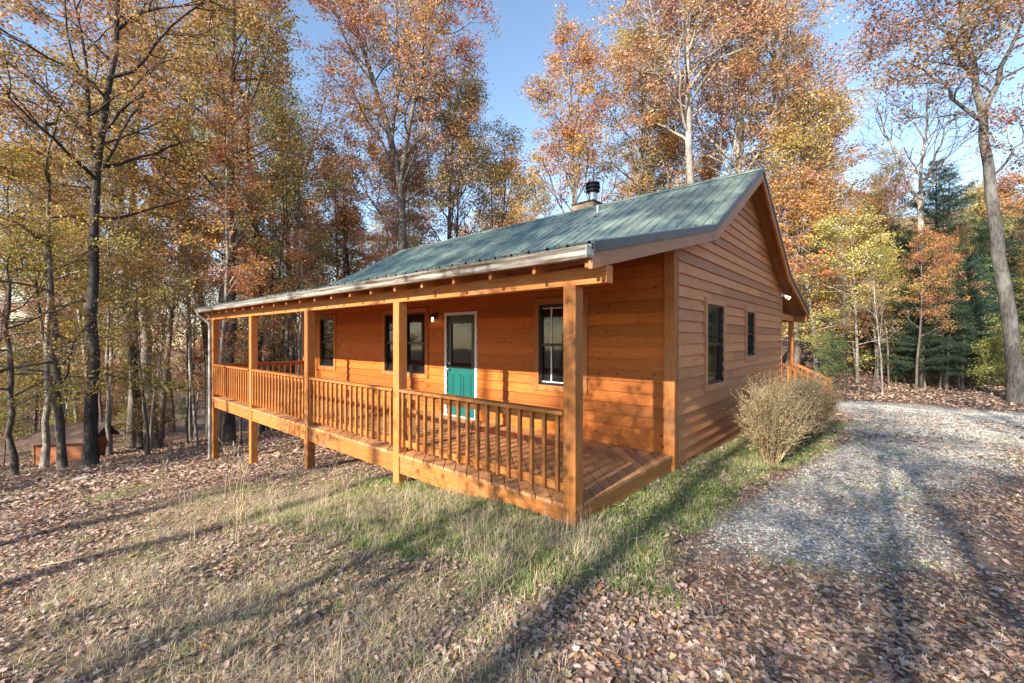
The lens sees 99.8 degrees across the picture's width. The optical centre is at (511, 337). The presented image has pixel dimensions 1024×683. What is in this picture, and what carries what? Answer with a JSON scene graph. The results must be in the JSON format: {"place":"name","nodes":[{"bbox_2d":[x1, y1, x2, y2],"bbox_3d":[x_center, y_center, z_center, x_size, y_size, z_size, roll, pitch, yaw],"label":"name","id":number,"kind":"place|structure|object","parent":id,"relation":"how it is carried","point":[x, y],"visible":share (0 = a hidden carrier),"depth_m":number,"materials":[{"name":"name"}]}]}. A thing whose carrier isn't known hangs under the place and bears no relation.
{"place":"outdoors","nodes":[
{"label":"outdoors","id":0,"kind":"place"},
{"bbox_2d":[0,201,1023,682],"bbox_3d":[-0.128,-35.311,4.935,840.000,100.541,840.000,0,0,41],"label":"ground","id":1,"kind":"structure","parent":0,"point":[838,465],"depth_m":3.65,"materials":[{"name":"brown plant"}]},
{"bbox_2d":[0,395,40,466],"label":"sapling","id":2,"kind":"object","parent":1,"relation":"on","point":[5,418],"visible":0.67,"depth_m":19.96,"materials":[{"name":"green plant"}]},
{"bbox_2d":[0,293,81,433],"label":"maple tree","id":3,"kind":"object","parent":1,"relation":"on","point":[35,415],"visible":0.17,"depth_m":28.68,"materials":[{"name":"yellow plant"}]},
{"bbox_2d":[0,158,83,373],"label":"oak tree","id":4,"kind":"object","parent":1,"relation":"on","point":[3,310],"visible":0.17,"depth_m":23.75,"materials":[{"name":"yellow plant"}]},
{"bbox_2d":[0,154,84,434],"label":"slender tree","id":5,"kind":"object","parent":1,"relation":"on","point":[37,294],"visible":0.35,"depth_m":17.24,"materials":[{"name":"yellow plant"}]},
{"bbox_2d":[0,125,119,423],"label":"oak tree","id":6,"kind":"object","parent":1,"relation":"on","point":[13,306],"visible":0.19,"depth_m":21.11,"materials":[{"name":"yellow plant"}]},
{"bbox_2d":[24,422,119,464],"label":"garden shed","id":7,"kind":"structure","parent":1,"relation":"on","point":[74,435],"depth_m":19.55,"materials":[{"name":"brown wood"}]},
{"bbox_2d":[0,123,195,475],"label":"maple tree","id":8,"kind":"object","parent":1,"relation":"on","point":[8,436],"visible":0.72,"depth_m":15.42,"materials":[{"name":"yellow plant"}]},
{"bbox_2d":[0,131,199,455],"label":"birch tree","id":9,"kind":"object","parent":1,"relation":"on","point":[107,429],"visible":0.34,"depth_m":19.88,"materials":[{"name":"yellow plant"}]},
{"bbox_2d":[0,79,204,467],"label":"maple tree","id":10,"kind":"object","parent":1,"relation":"on","point":[45,452],"visible":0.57,"depth_m":16.93,"materials":[{"name":"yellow plant"}]},
{"bbox_2d":[0,39,211,470],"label":"maple tree","id":11,"kind":"object","parent":1,"relation":"on","point":[61,457],"visible":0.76,"depth_m":15.11,"materials":[{"name":"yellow plant"}]},
{"bbox_2d":[0,0,213,448],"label":"oak tree","id":12,"kind":"object","parent":1,"relation":"on","point":[130,442],"visible":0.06,"depth_m":24.79,"materials":[{"name":"brown plant"}]},
{"bbox_2d":[28,75,215,449],"bbox_3d":[-20.221,-3.808,22.924,8.320,20.112,7.872,0,0,35],"label":"maple tree","id":13,"kind":"object","parent":1,"relation":"on","point":[139,444],"visible":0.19,"depth_m":22.64,"materials":[{"name":"orange plant"}]},
{"bbox_2d":[79,222,174,454],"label":"slender tree","id":14,"kind":"object","parent":1,"relation":"on","point":[132,292],"visible":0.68,"depth_m":17.52,"materials":[{"name":"yellow plant"}]},
{"bbox_2d":[0,0,255,448],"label":"oak tree","id":15,"kind":"object","parent":1,"relation":"on","point":[147,392],"visible":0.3,"depth_m":21.66,"materials":[{"name":"orange plant"}]},
{"bbox_2d":[100,314,185,424],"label":"maple tree","id":16,"kind":"object","parent":1,"relation":"on","point":[153,359],"visible":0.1,"depth_m":31.86,"materials":[{"name":"yellow plant"}]},
{"bbox_2d":[51,11,245,440],"bbox_3d":[-20.969,-6.224,26.111,9.580,25.809,9.022,0,0,-31],"label":"oak tree","id":17,"kind":"object","parent":1,"relation":"on","point":[190,428],"visible":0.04,"depth_m":26.87,"materials":[{"name":"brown plant"}]},
{"bbox_2d":[125,395,172,447],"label":"sapling","id":18,"kind":"object","parent":1,"relation":"on","point":[149,415],"visible":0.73,"depth_m":20.77,"materials":[{"name":"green plant"}]},
{"bbox_2d":[0,0,309,465],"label":"oak tree","id":19,"kind":"object","parent":1,"relation":"on","point":[90,450],"visible":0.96,"depth_m":15.21,"materials":[{"name":"orange plant"}]},
{"bbox_2d":[120,258,194,450],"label":"slender tree","id":20,"kind":"object","parent":1,"relation":"on","point":[154,392],"visible":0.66,"depth_m":20.25,"materials":[{"name":"yellow plant"}]},
{"bbox_2d":[101,147,235,448],"bbox_3d":[-17.457,-2.441,22.746,6.538,16.703,6.330,0,0,15],"label":"oak tree","id":21,"kind":"object","parent":1,"relation":"on","point":[160,435],"visible":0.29,"depth_m":22.43,"materials":[{"name":"yellow plant"}]},
{"bbox_2d":[99,91,252,438],"bbox_3d":[-20.523,-4.503,26.943,10.047,22.443,9.182,0,0,8],"label":"oak tree","id":22,"kind":"object","parent":1,"relation":"on","point":[205,339],"visible":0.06,"depth_m":27.52,"materials":[{"name":"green plant"}]},
{"bbox_2d":[147,246,212,444],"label":"slender tree","id":23,"kind":"object","parent":1,"relation":"on","point":[178,349],"visible":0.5,"depth_m":21.51,"materials":[{"name":"yellow plant"}]},
{"bbox_2d":[152,230,233,445],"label":"slender tree","id":24,"kind":"object","parent":1,"relation":"on","point":[204,303],"visible":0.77,"depth_m":18.67,"materials":[{"name":"yellow plant"}]},
{"bbox_2d":[67,0,328,441],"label":"oak tree","id":25,"kind":"object","parent":1,"relation":"on","point":[228,431],"visible":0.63,"depth_m":19.97,"materials":[{"name":"orange plant"}]},
{"bbox_2d":[132,60,288,446],"bbox_3d":[-11.491,-2.890,17.721,5.045,15.088,4.475,0,0,23],"label":"slender tree","id":26,"kind":"object","parent":1,"relation":"on","point":[227,246],"visible":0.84,"depth_m":17.33,"materials":[{"name":"orange plant"}]},
{"bbox_2d":[169,316,277,416],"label":"oak tree","id":27,"kind":"object","parent":1,"relation":"on","point":[199,360],"visible":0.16,"depth_m":30.51,"materials":[{"name":"yellow plant"}]},
{"bbox_2d":[79,0,368,441],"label":"maple tree","id":28,"kind":"object","parent":1,"relation":"on","point":[221,289],"visible":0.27,"depth_m":22.79,"materials":[{"name":"orange plant"}]},
{"bbox_2d":[179,103,289,334],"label":"maple tree","id":29,"kind":"object","parent":1,"relation":"on","point":[222,201],"visible":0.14,"depth_m":24.03,"materials":[{"name":"green plant"}]},
{"bbox_2d":[154,0,321,435],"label":"oak tree","id":30,"kind":"object","parent":1,"relation":"on","point":[281,5],"visible":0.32,"depth_m":23.78,"materials":[{"name":"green plant"}]},
{"bbox_2d":[211,253,282,444],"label":"slender tree","id":31,"kind":"object","parent":1,"relation":"on","point":[243,321],"visible":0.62,"depth_m":17.55,"materials":[{"name":"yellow plant"}]},
{"bbox_2d":[224,177,316,431],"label":"slender tree","id":32,"kind":"object","parent":1,"relation":"on","point":[279,274],"visible":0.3,"depth_m":24.09,"materials":[{"name":"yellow plant"}]},
{"bbox_2d":[193,63,357,388],"bbox_3d":[-16.657,-7.007,30.912,11.037,26.978,12.077,0,0,-9],"label":"maple tree","id":33,"kind":"object","parent":1,"relation":"on","point":[292,322],"visible":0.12,"depth_m":30.26,"materials":[{"name":"orange plant"}]},
{"bbox_2d":[237,125,322,431],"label":"oak tree","id":34,"kind":"object","parent":1,"relation":"on","point":[269,359],"visible":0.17,"depth_m":27.80,"materials":[{"name":"brown plant"}]},
{"bbox_2d":[219,87,346,389],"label":"maple tree","id":35,"kind":"object","parent":1,"relation":"on","point":[271,109],"visible":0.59,"depth_m":23.15,"materials":[{"name":"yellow plant"}]},
{"bbox_2d":[261,213,329,374],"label":"slender tree","id":36,"kind":"object","parent":1,"relation":"on","point":[302,256],"visible":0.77,"depth_m":21.36,"materials":[{"name":"brown plant"}]},
{"bbox_2d":[249,58,362,388],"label":"bare tree","id":37,"kind":"object","parent":1,"relation":"on","point":[297,217],"visible":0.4,"depth_m":25.95,"materials":[{"name":"orange plant"}]},
{"bbox_2d":[291,153,378,283],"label":"oak tree","id":38,"kind":"object","parent":1,"relation":"on","point":[373,236],"visible":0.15,"depth_m":35.88,"materials":[{"name":"brown plant"}]},
{"bbox_2d":[302,168,376,279],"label":"oak tree","id":39,"kind":"object","parent":1,"relation":"on","point":[348,229],"visible":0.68,"depth_m":29.68,"materials":[{"name":"brown plant"}]},
{"bbox_2d":[296,164,384,287],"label":"oak tree","id":40,"kind":"object","parent":1,"relation":"on","point":[344,270],"visible":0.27,"depth_m":31.22,"materials":[{"name":"brown plant"}]},
{"bbox_2d":[258,0,502,250],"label":"oak tree","id":41,"kind":"object","parent":1,"relation":"on","point":[421,18],"visible":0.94,"depth_m":24.80,"materials":[{"name":"orange plant"}]},
{"bbox_2d":[130,462,650,682],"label":"tall dry grass","id":42,"kind":"structure","parent":1,"relation":"on","point":[409,510],"depth_m":4.17,"materials":[{"name":"beige plant"}]},
{"bbox_2d":[350,131,436,260],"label":"oak tree","id":43,"kind":"object","parent":1,"relation":"on","point":[377,218],"visible":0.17,"depth_m":30.59,"materials":[{"name":"brown plant"}]},
{"bbox_2d":[353,144,444,265],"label":"oak tree","id":44,"kind":"object","parent":1,"relation":"on","point":[386,223],"visible":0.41,"depth_m":26.53,"materials":[{"name":"orange plant"}]},
{"bbox_2d":[406,106,498,247],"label":"maple tree","id":45,"kind":"object","parent":1,"relation":"on","point":[455,227],"visible":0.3,"depth_m":30.81,"materials":[{"name":"orange plant"}]},
{"bbox_2d":[385,55,526,241],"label":"oak tree","id":46,"kind":"object","parent":1,"relation":"on","point":[467,97],"visible":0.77,"depth_m":27.75,"materials":[{"name":"orange plant"}]},
{"bbox_2d":[459,114,540,235],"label":"oak tree","id":47,"kind":"object","parent":1,"relation":"on","point":[498,154],"visible":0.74,"depth_m":30.05,"materials":[{"name":"orange plant"}]},
{"bbox_2d":[0,416,1023,682],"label":"dry grass","id":48,"kind":"structure","parent":1,"relation":"on","point":[212,624],"depth_m":3.31,"materials":[{"name":"beige plant"}]},
{"bbox_2d":[0,409,1023,682],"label":"leaf litter","id":49,"kind":"object","parent":1,"relation":"on","point":[692,671],"visible":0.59,"depth_m":3.01,"materials":[{"name":"brown plant"}]},
{"bbox_2d":[0,358,1023,509],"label":"leaf litter","id":50,"kind":"object","parent":1,"relation":"on","point":[20,481],"visible":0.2,"depth_m":14.36,"materials":[{"name":"brown plant"}]},
{"bbox_2d":[0,183,1023,419],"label":"woods","id":51,"kind":"object","parent":1,"relation":"on","point":[115,358],"visible":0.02,"depth_m":59.13,"materials":[{"name":"brown plant"}]},
{"bbox_2d":[194,167,831,526],"bbox_3d":[0.647,0.225,13.031,13.625,9.290,13.940,0,0,41],"label":"wooden cabin","id":52,"kind":"object","parent":1,"relation":"on","point":[647,334],"visible":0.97,"depth_m":7.45,"materials":[{"name":"brown wood"}]},
{"bbox_2d":[318,314,336,369],"bbox_3d":[-5.591,0.130,13.116,1.110,1.650,0.115,0,0,41],"label":"window","id":53,"kind":"structure","parent":52,"relation":"in","point":[328,331],"depth_m":13.17,"materials":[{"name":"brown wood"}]},
{"bbox_2d":[382,310,392,374],"bbox_3d":[-2.921,0.120,10.776,0.990,1.630,0.115,0,0,41],"label":"window","id":54,"kind":"structure","parent":52,"relation":"in","point":[387,316],"depth_m":10.99,"materials":[{"name":"brown wood"}]},
{"bbox_2d":[407,307,428,378],"bbox_3d":[-2.259,0.120,10.196,0.990,1.630,0.115,0,0,41],"label":"window","id":55,"kind":"structure","parent":52,"relation":"in","point":[417,321],"depth_m":10.17,"materials":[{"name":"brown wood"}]},
{"bbox_2d":[447,314,474,417],"bbox_3d":[-1.080,0.577,9.137,0.890,2.135,0.125,0,0,41],"label":"front door","id":56,"kind":"structure","parent":52,"relation":"in","point":[461,328],"depth_m":9.15,"materials":[{"name":"teal paint"}]},
{"bbox_2d":[534,296,587,394],"bbox_3d":[0.847,0.120,7.474,1.110,1.630,0.115,0,0,41],"label":"window","id":57,"kind":"structure","parent":52,"relation":"in","point":[549,323],"depth_m":7.62,"materials":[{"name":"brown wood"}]},
{"bbox_2d":[703,297,725,392],"bbox_3d":[3.565,0.110,7.636,0.115,1.590,1.180,0,0,41],"label":"window","id":58,"kind":"structure","parent":52,"relation":"in","point":[714,324],"depth_m":7.72,"materials":[{"name":"black glass"}]},
{"bbox_2d":[744,306,755,360],"bbox_3d":[5.222,-0.090,9.527,0.115,1.170,0.910,0,0,41],"label":"window","id":59,"kind":"structure","parent":52,"relation":"in","point":[749,321],"depth_m":9.66,"materials":[{"name":"black glass"}]},
{"bbox_2d":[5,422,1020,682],"bbox_3d":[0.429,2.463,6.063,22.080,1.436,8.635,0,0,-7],"label":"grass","id":60,"kind":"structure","parent":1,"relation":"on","point":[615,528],"depth_m":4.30,"materials":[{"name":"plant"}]},
{"bbox_2d":[509,170,555,224],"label":"maple tree","id":61,"kind":"object","parent":1,"relation":"on","point":[547,198],"visible":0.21,"depth_m":47.26,"materials":[{"name":"orange plant"}]},
{"bbox_2d":[511,1,637,222],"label":"oak tree","id":62,"kind":"object","parent":1,"relation":"on","point":[574,149],"visible":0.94,"depth_m":26.40,"materials":[{"name":"orange plant"}]},
{"bbox_2d":[579,1,696,201],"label":"oak tree","id":63,"kind":"object","parent":1,"relation":"on","point":[642,142],"visible":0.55,"depth_m":28.63,"materials":[{"name":"orange plant"}]},
{"bbox_2d":[614,71,714,196],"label":"oak tree","id":64,"kind":"object","parent":1,"relation":"on","point":[674,181],"visible":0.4,"depth_m":27.95,"materials":[{"name":"orange plant"}]},
{"bbox_2d":[621,103,707,194],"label":"maple tree","id":65,"kind":"object","parent":1,"relation":"on","point":[635,169],"visible":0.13,"depth_m":30.61,"materials":[{"name":"orange plant"}]},
{"bbox_2d":[586,0,844,183],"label":"oak tree","id":66,"kind":"object","parent":1,"relation":"on","point":[693,28],"visible":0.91,"depth_m":23.80,"materials":[{"name":"orange plant"}]},
{"bbox_2d":[655,0,893,174],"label":"oak tree","id":67,"kind":"object","parent":1,"relation":"on","point":[739,126],"visible":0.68,"depth_m":25.23,"materials":[{"name":"orange plant"}]},
{"bbox_2d":[727,372,832,464],"bbox_3d":[4.053,1.264,6.586,1.357,1.434,1.541,0,0,41],"label":"shrub","id":68,"kind":"object","parent":1,"relation":"on","point":[772,429],"visible":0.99,"depth_m":6.48,"materials":[{"name":"beige plant"}]},
{"bbox_2d":[742,362,832,453],"bbox_3d":[4.584,1.189,7.271,1.364,1.570,1.831,0,0,41],"label":"shrub","id":69,"kind":"object","parent":1,"relation":"on","point":[811,392],"visible":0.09,"depth_m":7.12,"materials":[{"name":"beige plant"}]},
{"bbox_2d":[728,20,865,363],"bbox_3d":[18.981,-8.643,28.107,6.324,21.321,7.130,0,0,-33],"label":"oak tree","id":70,"kind":"object","parent":1,"relation":"on","point":[812,67],"visible":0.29,"depth_m":27.18,"materials":[{"name":"orange plant"}]},
{"bbox_2d":[696,0,903,362],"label":"oak tree","id":71,"kind":"object","parent":1,"relation":"on","point":[774,103],"visible":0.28,"depth_m":26.19,"materials":[{"name":"orange plant"}]},
{"bbox_2d":[714,75,888,377],"bbox_3d":[15.728,-5.887,24.534,8.402,16.756,6.722,0,0,32],"label":"oak tree","id":72,"kind":"object","parent":1,"relation":"on","point":[796,144],"visible":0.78,"depth_m":23.20,"materials":[{"name":"yellow plant"}]},
{"bbox_2d":[765,368,849,439],"bbox_3d":[5.764,1.271,8.557,1.517,1.493,2.639,0,0,41],"label":"shrub","id":73,"kind":"object","parent":1,"relation":"on","point":[831,402],"visible":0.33,"depth_m":8.14,"materials":[{"name":"beige plant"}]},
{"bbox_2d":[725,25,890,236],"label":"oak tree","id":74,"kind":"object","parent":1,"relation":"on","point":[760,136],"visible":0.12,"depth_m":32.59,"materials":[{"name":"orange plant"}]},
{"bbox_2d":[780,88,882,333],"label":"oak tree","id":75,"kind":"object","parent":1,"relation":"on","point":[846,154],"visible":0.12,"depth_m":41.24,"materials":[{"name":"orange plant"}]},
{"bbox_2d":[810,327,859,386],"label":"sapling","id":76,"kind":"object","parent":1,"relation":"on","point":[833,344],"visible":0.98,"depth_m":17.74,"materials":[{"name":"green plant"}]},
{"bbox_2d":[789,197,889,348],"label":"oak tree","id":77,"kind":"object","parent":1,"relation":"on","point":[829,250],"visible":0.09,"depth_m":31.41,"materials":[{"name":"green plant"}]},
{"bbox_2d":[813,238,867,389],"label":"slender tree","id":78,"kind":"object","parent":1,"relation":"on","point":[844,354],"visible":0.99,"depth_m":17.98,"materials":[{"name":"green plant"}]},
{"bbox_2d":[768,157,914,377],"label":"oak tree","id":79,"kind":"object","parent":1,"relation":"on","point":[790,217],"visible":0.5,"depth_m":22.00,"materials":[{"name":"orange plant"}]},
{"bbox_2d":[784,247,907,372],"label":"maple tree","id":80,"kind":"object","parent":1,"relation":"on","point":[819,294],"visible":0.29,"depth_m":23.41,"materials":[{"name":"yellow plant"}]},
{"bbox_2d":[685,400,1023,603],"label":"gravel","id":81,"kind":"structure","parent":1,"relation":"on","point":[943,411],"depth_m":5.41,"materials":[{"name":"grey gravel"}]},
{"bbox_2d":[783,198,946,382],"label":"maple tree","id":82,"kind":"object","parent":1,"relation":"on","point":[824,224],"visible":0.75,"depth_m":20.34,"materials":[{"name":"yellow plant"}]},
{"bbox_2d":[835,186,908,380],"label":"slender tree","id":83,"kind":"object","parent":1,"relation":"on","point":[868,238],"visible":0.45,"depth_m":21.19,"materials":[{"name":"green plant"}]},
{"bbox_2d":[850,266,907,394],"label":"slender tree","id":84,"kind":"object","parent":1,"relation":"on","point":[878,343],"visible":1,"depth_m":17.26,"materials":[{"name":"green plant"}]},
{"bbox_2d":[835,143,927,366],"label":"maple tree","id":85,"kind":"object","parent":1,"relation":"on","point":[881,194],"visible":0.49,"depth_m":23.39,"materials":[{"name":"brown plant"}]},
{"bbox_2d":[857,244,905,386],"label":"slender tree","id":86,"kind":"object","parent":1,"relation":"on","point":[882,273],"visible":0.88,"depth_m":18.68,"materials":[{"name":"yellow plant"}]},
{"bbox_2d":[872,295,931,383],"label":"hemlock tree","id":87,"kind":"object","parent":1,"relation":"on","point":[895,370],"visible":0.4,"depth_m":19.99,"materials":[{"name":"green plant"}]},
{"bbox_2d":[846,147,964,360],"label":"oak tree","id":88,"kind":"object","parent":1,"relation":"on","point":[900,189],"visible":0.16,"depth_m":26.89,"materials":[{"name":"brown plant"}]},
{"bbox_2d":[865,228,977,388],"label":"hemlock tree","id":89,"kind":"object","parent":1,"relation":"on","point":[928,339],"visible":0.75,"depth_m":18.42,"materials":[{"name":"green plant"}]},
{"bbox_2d":[886,221,963,390],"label":"slender tree","id":90,"kind":"object","parent":1,"relation":"on","point":[921,257],"visible":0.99,"depth_m":17.46,"materials":[{"name":"orange plant"}]},
{"bbox_2d":[837,0,1023,403],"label":"oak tree","id":91,"kind":"object","parent":1,"relation":"on","point":[1014,363],"visible":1,"depth_m":14.53,"materials":[{"name":"orange plant"}]},
{"bbox_2d":[839,63,1023,387],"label":"bare tree","id":92,"kind":"object","parent":1,"relation":"on","point":[919,200],"visible":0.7,"depth_m":18.89,"materials":[{"name":"brown plant"}]},
{"bbox_2d":[870,155,1018,373],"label":"hemlock tree","id":93,"kind":"object","parent":1,"relation":"on","point":[935,192],"visible":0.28,"depth_m":21.75,"materials":[{"name":"green plant"}]},
{"bbox_2d":[915,222,992,390],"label":"slender tree","id":94,"kind":"object","parent":1,"relation":"on","point":[947,242],"visible":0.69,"depth_m":17.75,"materials":[{"name":"orange plant"}]},
{"bbox_2d":[900,164,1022,315],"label":"hemlock tree","id":95,"kind":"object","parent":1,"relation":"on","point":[964,190],"visible":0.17,"depth_m":27.85,"materials":[{"name":"green plant"}]},
{"bbox_2d":[924,266,1005,390],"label":"hemlock tree","id":96,"kind":"object","parent":1,"relation":"on","point":[962,346],"visible":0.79,"depth_m":17.33,"materials":[{"name":"green plant"}]},
{"bbox_2d":[925,248,1023,385],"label":"hemlock tree","id":97,"kind":"object","parent":1,"relation":"on","point":[972,258],"visible":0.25,"depth_m":18.79,"materials":[{"name":"green plant"}]},
{"bbox_2d":[941,217,1023,374],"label":"hemlock tree","id":98,"kind":"object","parent":1,"relation":"on","point":[982,243],"visible":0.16,"depth_m":20.78,"materials":[{"name":"green plant"}]},
{"bbox_2d":[952,177,1022,307],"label":"maple tree","id":99,"kind":"object","parent":1,"relation":"on","point":[977,191],"visible":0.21,"depth_m":27.90,"materials":[{"name":"yellow plant"}]},
{"bbox_2d":[957,163,1023,284],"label":"oak tree","id":100,"kind":"object","parent":1,"relation":"on","point":[1005,181],"visible":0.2,"depth_m":26.90,"materials":[{"name":"orange plant"}]},
{"bbox_2d":[965,327,1020,392],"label":"sapling","id":101,"kind":"object","parent":1,"relation":"on","point":[995,370],"visible":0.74,"depth_m":16.06,"materials":[{"name":"green plant"}]},
{"bbox_2d":[991,201,1023,350],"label":"hemlock tree","id":102,"kind":"object","parent":1,"relation":"on","point":[1021,243],"visible":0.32,"depth_m":20.36,"materials":[{"name":"green plant"}]},
{"bbox_2d":[0,0,1023,360],"label":"sky","id":103,"kind":"structure","parent":0,"point":[513,56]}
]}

